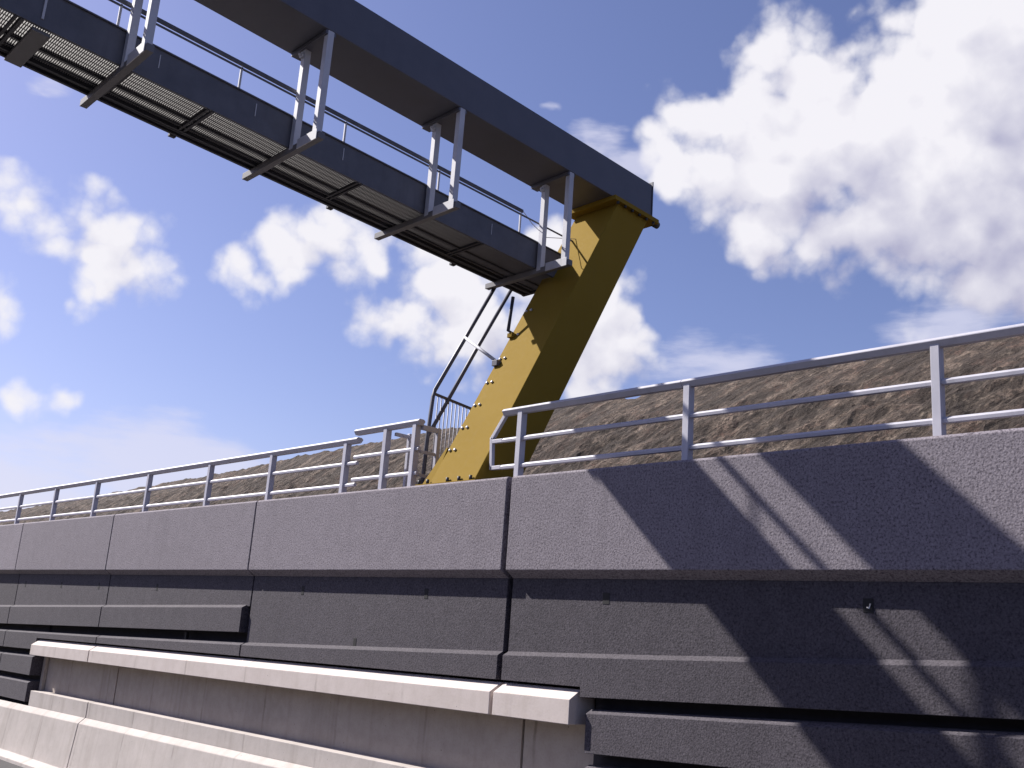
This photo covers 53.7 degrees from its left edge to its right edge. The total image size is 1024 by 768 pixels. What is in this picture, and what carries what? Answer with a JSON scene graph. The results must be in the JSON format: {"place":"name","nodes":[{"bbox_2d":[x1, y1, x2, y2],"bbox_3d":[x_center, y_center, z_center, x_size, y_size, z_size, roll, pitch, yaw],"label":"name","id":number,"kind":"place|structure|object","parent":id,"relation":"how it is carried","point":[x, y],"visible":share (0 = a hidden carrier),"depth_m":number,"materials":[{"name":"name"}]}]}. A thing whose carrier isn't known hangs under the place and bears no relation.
{"place":"outdoors","nodes":[
{"label":"outdoors","id":0,"kind":"place"},
{"bbox_2d":[0,759,22,767],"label":"road","id":1,"kind":"structure","parent":0,"point":[4,764],"depth_m":24.84,"materials":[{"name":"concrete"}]},
{"bbox_2d":[0,335,1023,524],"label":"embankment","id":2,"kind":"structure","parent":0,"point":[993,395],"depth_m":22.88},
{"bbox_2d":[0,0,1023,511],"label":"sky","id":3,"kind":"structure","parent":0,"point":[829,177],"materials":[{"name":"blue"}]},
{"bbox_3d":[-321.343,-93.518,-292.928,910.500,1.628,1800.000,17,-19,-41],"label":"ground","id":4,"kind":"structure","parent":0,"visible":0},
{"bbox_2d":[0,691,429,767],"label":"concrete barrier","id":5,"kind":"object","parent":4,"relation":"on","point":[44,729],"visible":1,"depth_m":21.62,"materials":[{"name":"grey concrete"}]},
{"bbox_2d":[0,427,1023,767],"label":"retaining wall","id":6,"kind":"structure","parent":4,"relation":"on","point":[858,605],"depth_m":12.49,"materials":[{"name":"concrete"}]},
{"bbox_2d":[0,437,362,523],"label":"railing","id":7,"kind":"object","parent":6,"relation":"on","point":[344,465],"visible":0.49,"depth_m":22.52,"materials":[{"name":"grey metal"}]},
{"bbox_2d":[30,639,594,767],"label":"concrete ledge","id":8,"kind":"object","parent":6,"relation":"attached to","point":[432,721],"visible":0.77,"depth_m":16.88,"materials":[{"name":"grey concrete"}]},
{"bbox_2d":[0,0,659,485],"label":"road gantry","id":9,"kind":"object","parent":6,"relation":"on","point":[602,198],"visible":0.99,"depth_m":16.34,"materials":[{"name":"grey metal"}]},
{"bbox_2d":[351,419,440,488],"bbox_3d":[-2.064,1.358,17.882,0.620,1.222,1.930,17,-19,-41],"label":"railing","id":10,"kind":"object","parent":6,"relation":"on","point":[412,450],"visible":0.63,"depth_m":17.59,"materials":[{"name":"grey metal"}]},
{"bbox_2d":[489,323,1023,476],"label":"railing","id":11,"kind":"object","parent":6,"relation":"on","point":[939,420],"visible":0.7,"depth_m":12.19,"materials":[{"name":"grey metal"}]}
]}

